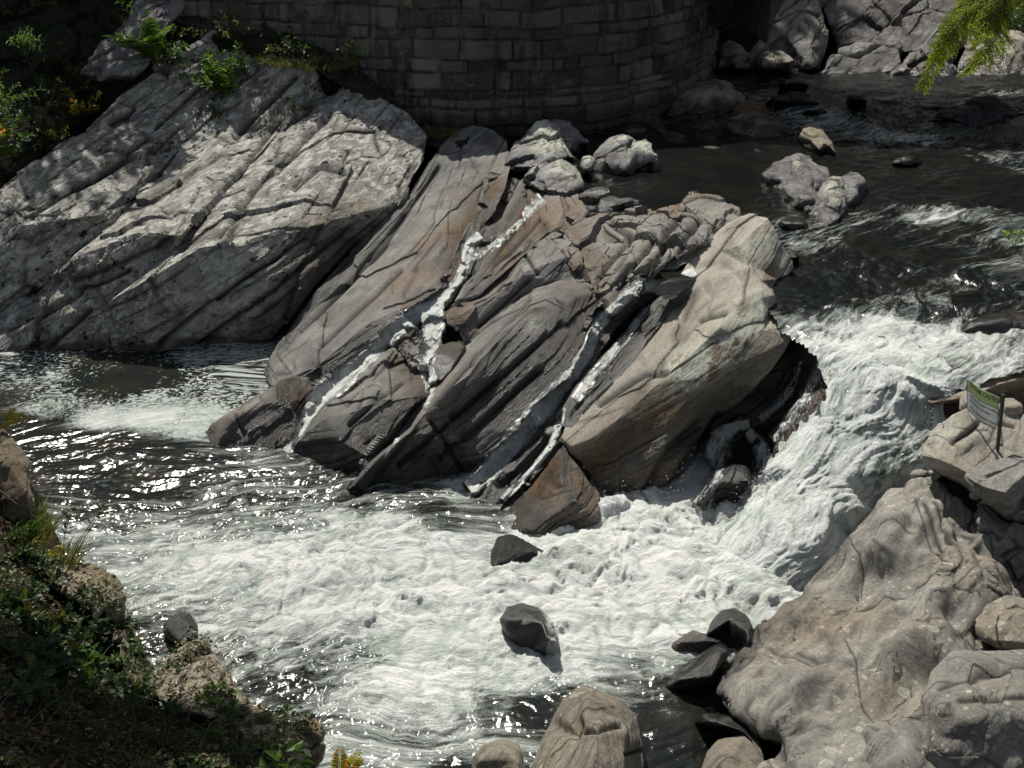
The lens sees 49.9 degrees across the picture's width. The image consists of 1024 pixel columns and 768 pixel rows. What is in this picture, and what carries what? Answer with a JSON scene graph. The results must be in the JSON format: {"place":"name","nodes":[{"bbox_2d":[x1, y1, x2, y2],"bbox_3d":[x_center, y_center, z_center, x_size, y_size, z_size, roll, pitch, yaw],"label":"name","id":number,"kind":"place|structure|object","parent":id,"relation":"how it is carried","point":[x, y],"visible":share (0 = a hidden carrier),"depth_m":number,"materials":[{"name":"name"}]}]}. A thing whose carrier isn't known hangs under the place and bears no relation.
{"place":"outdoors","nodes":[
{"label":"outdoors","id":0,"kind":"place"},
{"bbox_2d":[0,0,203,188],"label":"hillside","id":1,"kind":"structure","parent":0,"point":[78,29],"depth_m":24.15,"materials":[{"name":"soil"}]},
{"bbox_2d":[0,95,40,165],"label":"bush","id":2,"kind":"object","parent":1,"relation":"on","point":[4,153],"visible":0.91,"depth_m":19.78,"materials":[{"name":"green plant"}]},
{"bbox_2d":[99,49,150,81],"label":"rock","id":3,"kind":"object","parent":1,"relation":"on","point":[126,63],"visible":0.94,"depth_m":23.86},
{"bbox_2d":[102,16,173,58],"bbox_3d":[-7.997,-7.406,23.722,1.384,0.829,1.374,23,34,39],"label":"fern","id":4,"kind":"object","parent":3,"relation":"on","point":[151,44],"visible":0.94,"depth_m":23.68,"materials":[{"name":"green plant"}]},
{"bbox_2d":[80,0,184,81],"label":"rock","id":5,"kind":"object","parent":1,"relation":"on","point":[167,12],"visible":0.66,"depth_m":25.06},
{"bbox_2d":[0,441,318,767],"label":"river bank","id":6,"kind":"structure","parent":0,"point":[99,705],"depth_m":8.63,"materials":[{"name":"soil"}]},
{"bbox_2d":[0,428,34,531],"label":"rock","id":7,"kind":"object","parent":6,"relation":"on","point":[15,481],"visible":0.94,"depth_m":11.69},
{"bbox_2d":[0,583,45,630],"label":"ground plant","id":8,"kind":"object","parent":6,"relation":"on","point":[18,603],"visible":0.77,"depth_m":9.62,"materials":[{"name":"green plant"}]},
{"bbox_2d":[9,541,51,572],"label":"ground plant","id":9,"kind":"object","parent":6,"relation":"on","point":[23,551],"visible":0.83,"depth_m":10.81,"materials":[{"name":"green plant"}]},
{"bbox_2d":[0,635,63,688],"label":"ground plant","id":10,"kind":"object","parent":6,"relation":"on","point":[23,650],"visible":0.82,"depth_m":8.77,"materials":[{"name":"green plant"}]},
{"bbox_2d":[0,654,71,724],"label":"ground plant","id":11,"kind":"object","parent":6,"relation":"on","point":[36,690],"visible":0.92,"depth_m":7.95,"materials":[{"name":"green plant"}]},
{"bbox_2d":[15,490,74,549],"bbox_3d":[-5.232,1.494,11.681,1.214,0.300,1.359,0,26,0],"label":"grass tuft","id":12,"kind":"object","parent":6,"relation":"on","point":[50,531],"visible":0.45,"depth_m":11.71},
{"bbox_2d":[27,567,68,596],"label":"ground plant","id":13,"kind":"object","parent":6,"relation":"on","point":[40,586],"visible":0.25,"depth_m":10.75,"materials":[{"name":"green plant"}]},
{"bbox_2d":[29,601,83,653],"bbox_3d":[-4.200,2.170,9.881,0.648,0.414,0.592,17,31,31],"label":"ground plant","id":14,"kind":"object","parent":6,"relation":"on","point":[55,624],"visible":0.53,"depth_m":9.89,"materials":[{"name":"green plant"}]},
{"bbox_2d":[25,531,92,574],"bbox_3d":[-4.702,1.762,11.294,0.849,0.188,0.762,0,26,0],"label":"grass tuft","id":15,"kind":"object","parent":6,"relation":"on","point":[68,548],"visible":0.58,"depth_m":11.39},
{"bbox_2d":[46,650,100,704],"bbox_3d":[-3.726,2.382,8.900,0.683,0.388,0.615,-16,30,-30],"label":"ground plant","id":16,"kind":"object","parent":6,"relation":"on","point":[66,665],"visible":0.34,"depth_m":8.93,"materials":[{"name":"green plant"}]},
{"bbox_2d":[31,538,126,623],"bbox_3d":[-4.593,2.174,11.648,0.744,1.162,2.235,-16,30,-29],"label":"rock ledge","id":17,"kind":"object","parent":6,"relation":"on","point":[89,568],"visible":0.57,"depth_m":10.93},
{"bbox_2d":[62,640,107,675],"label":"ground plant","id":18,"kind":"object","parent":6,"relation":"on","point":[81,653],"visible":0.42,"depth_m":9.97,"materials":[{"name":"green plant"}]},
{"bbox_2d":[72,611,118,659],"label":"ground plant","id":19,"kind":"object","parent":6,"relation":"on","point":[97,632],"visible":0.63,"depth_m":10.50,"materials":[{"name":"green plant"}]},
{"bbox_2d":[96,665,162,704],"bbox_3d":[-3.429,2.677,9.572,0.505,0.354,0.728,7,27,14],"label":"ground plant","id":20,"kind":"object","parent":6,"relation":"on","point":[113,681],"visible":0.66,"depth_m":9.71,"materials":[{"name":"green plant"}]},
{"bbox_2d":[112,616,157,702],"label":"rock","id":21,"kind":"object","parent":6,"relation":"on","point":[116,637],"visible":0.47,"depth_m":10.40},
{"bbox_2d":[133,722,171,755],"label":"creeper","id":22,"kind":"object","parent":6,"relation":"on","point":[142,735],"visible":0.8,"depth_m":8.52,"materials":[{"name":"green plant"}]},
{"bbox_2d":[0,532,322,767],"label":"ground cover","id":23,"kind":"object","parent":6,"relation":"on","point":[11,760],"visible":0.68,"depth_m":9.46,"materials":[{"name":"green plant"}]},
{"bbox_2d":[0,629,326,767],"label":"twig litter","id":24,"kind":"object","parent":6,"relation":"on","point":[68,729],"visible":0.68,"depth_m":8.53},
{"bbox_2d":[143,698,190,728],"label":"creeper","id":25,"kind":"object","parent":6,"relation":"on","point":[174,709],"visible":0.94,"depth_m":9.13,"materials":[{"name":"green plant"}]},
{"bbox_2d":[174,725,228,746],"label":"creeper","id":26,"kind":"object","parent":6,"relation":"on","point":[213,733],"visible":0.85,"depth_m":8.73,"materials":[{"name":"green plant"}]},
{"bbox_2d":[154,639,252,721],"bbox_3d":[-2.971,2.995,10.460,0.823,1.146,2.164,-16,30,-29],"label":"boulder","id":27,"kind":"object","parent":6,"relation":"on","point":[196,666],"visible":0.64,"depth_m":10.06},
{"bbox_2d":[194,678,238,716],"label":"creeper","id":28,"kind":"object","parent":27,"relation":"on","point":[206,694],"visible":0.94,"depth_m":9.71,"materials":[{"name":"green plant"}]},
{"bbox_2d":[216,706,312,764],"bbox_3d":[-2.161,3.136,9.570,0.704,0.930,1.528,-13,29,-25],"label":"rock","id":29,"kind":"object","parent":6,"relation":"on","point":[256,728],"visible":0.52,"depth_m":9.26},
{"bbox_2d":[254,740,314,767],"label":"seedling","id":30,"kind":"object","parent":6,"relation":"on","point":[294,745],"visible":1,"depth_m":7.59,"materials":[{"name":"green plant"}]},
{"bbox_2d":[298,718,325,767],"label":"boulder","id":31,"kind":"object","parent":6,"relation":"on","point":[319,750],"visible":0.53,"depth_m":9.31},
{"bbox_2d":[211,31,510,152],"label":"wall foot soil","id":32,"kind":"structure","parent":0,"point":[363,84],"depth_m":25.01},
{"bbox_2d":[188,3,256,40],"bbox_3d":[-6.531,-8.325,25.285,1.528,0.830,1.694,0,26,0],"label":"weed","id":33,"kind":"object","parent":32,"relation":"on","point":[228,35],"visible":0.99,"depth_m":25.23,"materials":[{"name":"green plant"}]},
{"bbox_2d":[0,336,975,767],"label":"plunge pool","id":34,"kind":"structure","parent":0,"point":[366,622],"depth_m":13.38,"materials":[{"name":"liquid"}]},
{"bbox_2d":[162,612,197,645],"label":"rock","id":35,"kind":"object","parent":34,"relation":"on","point":[178,627],"visible":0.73,"depth_m":12.09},
{"bbox_2d":[472,739,525,767],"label":"boulder","id":36,"kind":"object","parent":34,"relation":"in","point":[501,753],"visible":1,"depth_m":10.29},
{"bbox_2d":[490,534,543,566],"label":"rock","id":37,"kind":"object","parent":34,"relation":"on","point":[507,548],"visible":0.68,"depth_m":13.61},
{"bbox_2d":[500,603,555,655],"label":"rock","id":38,"kind":"object","parent":34,"relation":"on","point":[523,624],"visible":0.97,"depth_m":12.18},
{"bbox_2d":[531,685,643,767],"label":"boulder","id":39,"kind":"object","parent":34,"relation":"in","point":[590,727],"visible":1,"depth_m":10.23,"materials":[{"name":"stone"}]},
{"bbox_2d":[671,630,718,653],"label":"rock","id":40,"kind":"object","parent":34,"relation":"in","point":[694,641],"visible":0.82,"depth_m":12.15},
{"bbox_2d":[647,420,749,529],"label":"side cascade","id":41,"kind":"object","parent":34,"relation":"on","point":[701,465],"visible":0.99,"depth_m":15.57,"materials":[{"name":"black liquid"}]},
{"bbox_2d":[666,643,730,694],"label":"rock","id":42,"kind":"object","parent":34,"relation":"in","point":[696,675],"visible":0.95,"depth_m":11.53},
{"bbox_2d":[695,712,751,740],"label":"rock","id":43,"kind":"object","parent":34,"relation":"on","point":[724,725],"visible":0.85,"depth_m":10.71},
{"bbox_2d":[697,463,756,509],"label":"rock","id":44,"kind":"object","parent":34,"relation":"in","point":[732,479],"visible":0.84,"depth_m":14.69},
{"bbox_2d":[706,608,753,650],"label":"rock","id":45,"kind":"object","parent":34,"relation":"in","point":[731,628],"visible":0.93,"depth_m":12.20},
{"bbox_2d":[702,732,763,767],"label":"boulder","id":46,"kind":"object","parent":34,"relation":"in","point":[740,751],"visible":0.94,"depth_m":10.19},
{"bbox_2d":[707,340,825,480],"bbox_3d":[3.944,0.324,15.884,2.683,2.465,1.715,-20,32,-34],"label":"rock","id":47,"kind":"object","parent":34,"relation":"in","point":[764,396],"visible":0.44,"depth_m":15.76,"materials":[{"name":"stone"}]},
{"bbox_2d":[738,429,772,506],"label":"side cascade","id":48,"kind":"object","parent":47,"relation":"on","point":[751,435],"visible":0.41,"depth_m":15.28,"materials":[{"name":"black liquid"}]},
{"bbox_2d":[772,382,827,457],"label":"rock","id":49,"kind":"object","parent":47,"relation":"on","point":[819,393],"visible":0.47,"depth_m":14.53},
{"bbox_2d":[716,476,1021,767],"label":"boulder","id":50,"kind":"object","parent":34,"relation":"in","point":[853,646],"visible":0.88,"depth_m":11.09,"materials":[{"name":"stone"}]},
{"bbox_2d":[920,649,1023,767],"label":"boulder","id":51,"kind":"object","parent":50,"relation":"on","point":[972,707],"visible":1,"depth_m":9.10,"materials":[{"name":"stone"}]},
{"bbox_2d":[975,595,1023,650],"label":"boulder","id":52,"kind":"object","parent":50,"relation":"on","point":[999,624],"visible":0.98,"depth_m":10.49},
{"bbox_2d":[282,191,981,518],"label":"river bed","id":53,"kind":"object","parent":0,"point":[962,492],"depth_m":18.44,"materials":[{"name":"stone"}]},
{"bbox_2d":[0,30,220,314],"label":"rock outcrop","id":54,"kind":"object","parent":53,"relation":"on","point":[62,203],"visible":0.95,"depth_m":21.66,"materials":[{"name":"stone"}]},
{"bbox_2d":[0,51,332,353],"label":"rock outcrop","id":55,"kind":"object","parent":53,"relation":"on","point":[66,306],"visible":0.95,"depth_m":20.72,"materials":[{"name":"stone"}]},
{"bbox_2d":[180,50,245,95],"bbox_3d":[-6.609,-6.967,24.750,1.278,0.969,1.408,11,28,21],"label":"bush","id":56,"kind":"object","parent":55,"relation":"on","point":[223,81],"visible":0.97,"depth_m":24.71,"materials":[{"name":"green plant"}]},
{"bbox_2d":[204,40,275,75],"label":"bush","id":57,"kind":"object","parent":55,"relation":"on","point":[236,66],"visible":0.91,"depth_m":24.72,"materials":[{"name":"green plant"}]},
{"bbox_2d":[266,30,315,59],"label":"shrub","id":58,"kind":"object","parent":55,"relation":"on","point":[289,44],"visible":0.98,"depth_m":24.65,"materials":[{"name":"green plant"}]},
{"bbox_2d":[206,376,312,448],"bbox_3d":[-3.971,0.588,17.480,1.746,1.436,2.492,0,26,0],"label":"rock toe","id":59,"kind":"object","parent":53,"relation":"on","point":[267,418],"visible":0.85,"depth_m":16.49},
{"bbox_2d":[108,87,427,350],"bbox_3d":[-4.231,-3.218,23.004,4.652,4.783,10.093,9,27,17],"label":"rock outcrop","id":60,"kind":"object","parent":53,"relation":"on","point":[301,209],"visible":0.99,"depth_m":20.20,"materials":[{"name":"stone"}]},
{"bbox_2d":[291,347,427,471],"bbox_3d":[-2.116,0.627,17.112,2.298,1.985,2.979,18,31,32],"label":"rock slab","id":61,"kind":"object","parent":53,"relation":"on","point":[385,393],"visible":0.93,"depth_m":16.02,"materials":[{"name":"stone"}]},
{"bbox_2d":[392,325,427,371],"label":"rock","id":62,"kind":"object","parent":61,"relation":"on","point":[407,344],"visible":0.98,"depth_m":17.20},
{"bbox_2d":[264,125,510,386],"bbox_3d":[-1.909,-2.470,22.039,3.393,3.582,10.686,5,26,10],"label":"rock slab","id":63,"kind":"object","parent":53,"relation":"on","point":[394,262],"visible":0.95,"depth_m":19.86,"materials":[{"name":"stone"}]},
{"bbox_2d":[274,172,521,446],"bbox_3d":[-1.333,-1.425,19.407,1.686,2.559,8.659,9,27,18],"label":"channel rock","id":64,"kind":"object","parent":53,"relation":"on","point":[488,231],"visible":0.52,"depth_m":19.60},
{"bbox_2d":[284,232,483,452],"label":"cascade","id":65,"kind":"object","parent":64,"relation":"on","point":[322,395],"visible":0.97,"depth_m":17.70,"materials":[{"name":"white liquid"}]},
{"bbox_2d":[358,306,445,471],"bbox_3d":[-1.415,0.108,17.052,0.934,1.697,3.845,4,26,9],"label":"channel rock","id":66,"kind":"object","parent":53,"relation":"on","point":[364,461],"visible":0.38,"depth_m":16.09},
{"bbox_2d":[385,305,441,455],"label":"cascade","id":67,"kind":"object","parent":66,"relation":"on","point":[427,352],"visible":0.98,"depth_m":17.21,"materials":[{"name":"white liquid"}]},
{"bbox_2d":[427,341,465,384],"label":"rock","id":68,"kind":"object","parent":66,"relation":"on","point":[444,360],"visible":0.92,"depth_m":16.74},
{"bbox_2d":[346,280,597,490],"bbox_3d":[-0.180,0.194,16.933,2.483,2.757,5.743,14,29,26],"label":"rock slab","id":69,"kind":"object","parent":53,"relation":"on","point":[516,361],"visible":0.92,"depth_m":15.79,"materials":[{"name":"stone"}]},
{"bbox_2d":[444,238,586,343],"bbox_3d":[-0.108,-1.462,18.655,2.728,1.679,2.524,-13,29,-24],"label":"rock slab","id":70,"kind":"object","parent":69,"relation":"on","point":[540,264],"visible":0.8,"depth_m":17.97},
{"bbox_2d":[469,423,565,511],"bbox_3d":[0.031,1.359,15.612,1.107,1.441,2.278,20,33,36],"label":"rock slab","id":71,"kind":"object","parent":53,"relation":"on","point":[493,491],"visible":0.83,"depth_m":15.27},
{"bbox_2d":[501,408,564,500],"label":"cascade","id":72,"kind":"object","parent":71,"relation":"on","point":[535,465],"visible":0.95,"depth_m":15.18,"materials":[{"name":"white liquid"}]},
{"bbox_2d":[505,445,600,534],"bbox_3d":[0.438,1.598,15.218,1.492,1.334,1.993,0,26,0],"label":"rock toe","id":73,"kind":"object","parent":53,"relation":"on","point":[545,502],"visible":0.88,"depth_m":14.51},
{"bbox_2d":[462,263,686,491],"bbox_3d":[1.035,-0.173,16.736,0.850,2.582,5.362,22,34,38],"label":"channel rock","id":74,"kind":"object","parent":53,"relation":"on","point":[611,332],"visible":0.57,"depth_m":16.72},
{"bbox_2d":[463,267,696,492],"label":"cascade","id":75,"kind":"object","parent":74,"relation":"on","point":[516,440],"visible":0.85,"depth_m":15.97,"materials":[{"name":"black liquid"}]},
{"bbox_2d":[546,203,725,318],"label":"rock ridge","id":76,"kind":"object","parent":53,"relation":"on","point":[605,254],"visible":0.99,"depth_m":18.10,"materials":[{"name":"stone"}]},
{"bbox_2d":[504,54,1023,391],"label":"river","id":77,"kind":"structure","parent":0,"point":[925,257],"depth_m":20.56,"materials":[{"name":"liquid"}]},
{"bbox_2d":[455,163,587,305],"bbox_3d":[0.600,-2.768,20.910,1.855,1.732,7.136,5,26,10],"label":"rock slab","id":78,"kind":"object","parent":77,"relation":"on","point":[546,218],"visible":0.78,"depth_m":19.63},
{"bbox_2d":[504,119,576,179],"bbox_3d":[0.587,-5.006,23.743,1.532,1.222,3.011,0,26,0],"label":"rock","id":79,"kind":"object","parent":77,"relation":"on","point":[539,142],"visible":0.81,"depth_m":23.04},
{"bbox_2d":[523,159,583,196],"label":"rock","id":80,"kind":"object","parent":77,"relation":"on","point":[561,177],"visible":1,"depth_m":21.33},
{"bbox_2d":[551,119,588,154],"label":"rock","id":81,"kind":"object","parent":77,"relation":"in","point":[575,141],"visible":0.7,"depth_m":24.17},
{"bbox_2d":[578,186,642,216],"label":"rock","id":82,"kind":"object","parent":77,"relation":"on","point":[600,198],"visible":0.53,"depth_m":20.42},
{"bbox_2d":[592,134,661,174],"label":"rock","id":83,"kind":"object","parent":77,"relation":"on","point":[622,154],"visible":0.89,"depth_m":22.62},
{"bbox_2d":[562,213,792,493],"bbox_3d":[3.049,-0.319,16.625,2.433,3.428,5.624,15,30,28],"label":"rock block","id":84,"kind":"object","parent":77,"relation":"on","point":[715,347],"visible":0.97,"depth_m":15.32,"materials":[{"name":"stone"}]},
{"bbox_2d":[562,293,677,426],"bbox_3d":[1.670,-0.336,16.623,1.022,1.803,3.585,14,29,26],"label":"rock slab","id":85,"kind":"object","parent":84,"relation":"on","point":[654,315],"visible":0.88,"depth_m":16.10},
{"bbox_2d":[641,114,724,148],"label":"rock","id":86,"kind":"object","parent":77,"relation":"on","point":[653,121],"visible":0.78,"depth_m":25.57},
{"bbox_2d":[667,79,744,115],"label":"rock","id":87,"kind":"object","parent":77,"relation":"in","point":[710,95],"visible":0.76,"depth_m":27.95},
{"bbox_2d":[682,194,741,223],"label":"rock","id":88,"kind":"object","parent":77,"relation":"in","point":[718,207],"visible":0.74,"depth_m":19.28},
{"bbox_2d":[718,40,748,69],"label":"rock","id":89,"kind":"object","parent":77,"relation":"on","point":[731,53],"visible":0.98,"depth_m":32.74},
{"bbox_2d":[721,98,794,137],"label":"rock","id":90,"kind":"object","parent":77,"relation":"on","point":[753,117],"visible":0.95,"depth_m":25.92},
{"bbox_2d":[756,51,793,71],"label":"rock","id":91,"kind":"object","parent":77,"relation":"in","point":[771,60],"visible":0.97,"depth_m":32.12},
{"bbox_2d":[740,0,828,71],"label":"rock","id":92,"kind":"object","parent":77,"relation":"on","point":[798,33],"visible":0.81,"depth_m":33.42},
{"bbox_2d":[766,91,818,106],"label":"rock","id":93,"kind":"object","parent":77,"relation":"on","point":[791,98],"visible":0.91,"depth_m":28.00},
{"bbox_2d":[773,180,816,209],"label":"rock","id":94,"kind":"object","parent":77,"relation":"in","point":[797,195],"visible":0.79,"depth_m":20.64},
{"bbox_2d":[761,153,830,190],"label":"rock","id":95,"kind":"object","parent":77,"relation":"in","point":[800,168],"visible":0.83,"depth_m":21.75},
{"bbox_2d":[798,123,836,154],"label":"rock","id":96,"kind":"object","parent":77,"relation":"on","point":[812,137],"visible":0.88,"depth_m":24.23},
{"bbox_2d":[804,176,846,225],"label":"rock","id":97,"kind":"object","parent":77,"relation":"in","point":[829,207],"visible":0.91,"depth_m":20.01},
{"bbox_2d":[841,172,866,207],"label":"rock","id":98,"kind":"object","parent":77,"relation":"on","point":[855,185],"visible":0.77,"depth_m":20.97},
{"bbox_2d":[821,42,901,73],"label":"rock","id":99,"kind":"object","parent":77,"relation":"on","point":[857,57],"visible":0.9,"depth_m":32.87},
{"bbox_2d":[890,46,957,76],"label":"rock","id":100,"kind":"object","parent":77,"relation":"on","point":[913,64],"visible":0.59,"depth_m":32.65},
{"bbox_2d":[933,96,1016,124],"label":"rock","id":101,"kind":"object","parent":77,"relation":"on","point":[983,110],"visible":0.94,"depth_m":26.88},
{"bbox_2d":[956,25,1023,74],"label":"rock","id":102,"kind":"object","parent":77,"relation":"on","point":[1013,63],"visible":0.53,"depth_m":32.76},
{"bbox_2d":[962,311,1023,333],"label":"rock","id":103,"kind":"object","parent":77,"relation":"on","point":[1001,322],"visible":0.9,"depth_m":15.22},
{"bbox_2d":[990,116,1023,142],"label":"rock","id":104,"kind":"object","parent":77,"relation":"on","point":[1011,130],"visible":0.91,"depth_m":25.27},
{"bbox_2d":[703,333,954,591],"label":"waterfall","id":105,"kind":"structure","parent":0,"point":[843,461],"depth_m":13.75,"materials":[{"name":"white liquid"}]},
{"bbox_2d":[715,0,1023,55],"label":"hillside","id":106,"kind":"structure","parent":0,"point":[747,43],"depth_m":36.59,"materials":[{"name":"soil"}]},
{"bbox_2d":[175,0,784,191],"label":"stone wall","id":107,"kind":"structure","parent":106,"relation":"on","point":[513,67],"depth_m":25.25,"materials":[{"name":"stone"}]},
{"bbox_2d":[819,0,966,58],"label":"rock","id":108,"kind":"object","parent":106,"relation":"on","point":[905,28],"visible":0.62,"depth_m":34.89,"materials":[{"name":"stone"}]},
{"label":"right bank","id":109,"kind":"structure","parent":0,"visible":0},
{"bbox_2d":[915,0,1023,94],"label":"hemlock tree","id":110,"kind":"object","parent":109,"relation":"on","point":[970,15],"visible":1,"depth_m":7.86,"materials":[{"name":"green plant"}]},
{"bbox_2d":[921,408,1023,493],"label":"boulder","id":111,"kind":"object","parent":109,"relation":"on","point":[957,446],"visible":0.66,"depth_m":12.80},
{"bbox_2d":[967,379,1004,451],"bbox_3d":[5.461,0.383,12.789,0.146,0.820,0.598,-11,28,-21],"label":"caution sign","id":112,"kind":"object","parent":111,"relation":"on","point":[983,406],"visible":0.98,"depth_m":12.65,"materials":[{"name":"green"}]},
{"bbox_2d":[927,350,1023,418],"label":"rock ledge","id":113,"kind":"object","parent":109,"relation":"on","point":[1011,386],"visible":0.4,"depth_m":13.94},
{"bbox_2d":[964,451,1023,524],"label":"boulder","id":114,"kind":"object","parent":109,"relation":"on","point":[997,486],"visible":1,"depth_m":12.07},
{"bbox_2d":[973,501,1023,597],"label":"boulder","id":115,"kind":"object","parent":109,"relation":"on","point":[1009,536],"visible":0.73,"depth_m":12.09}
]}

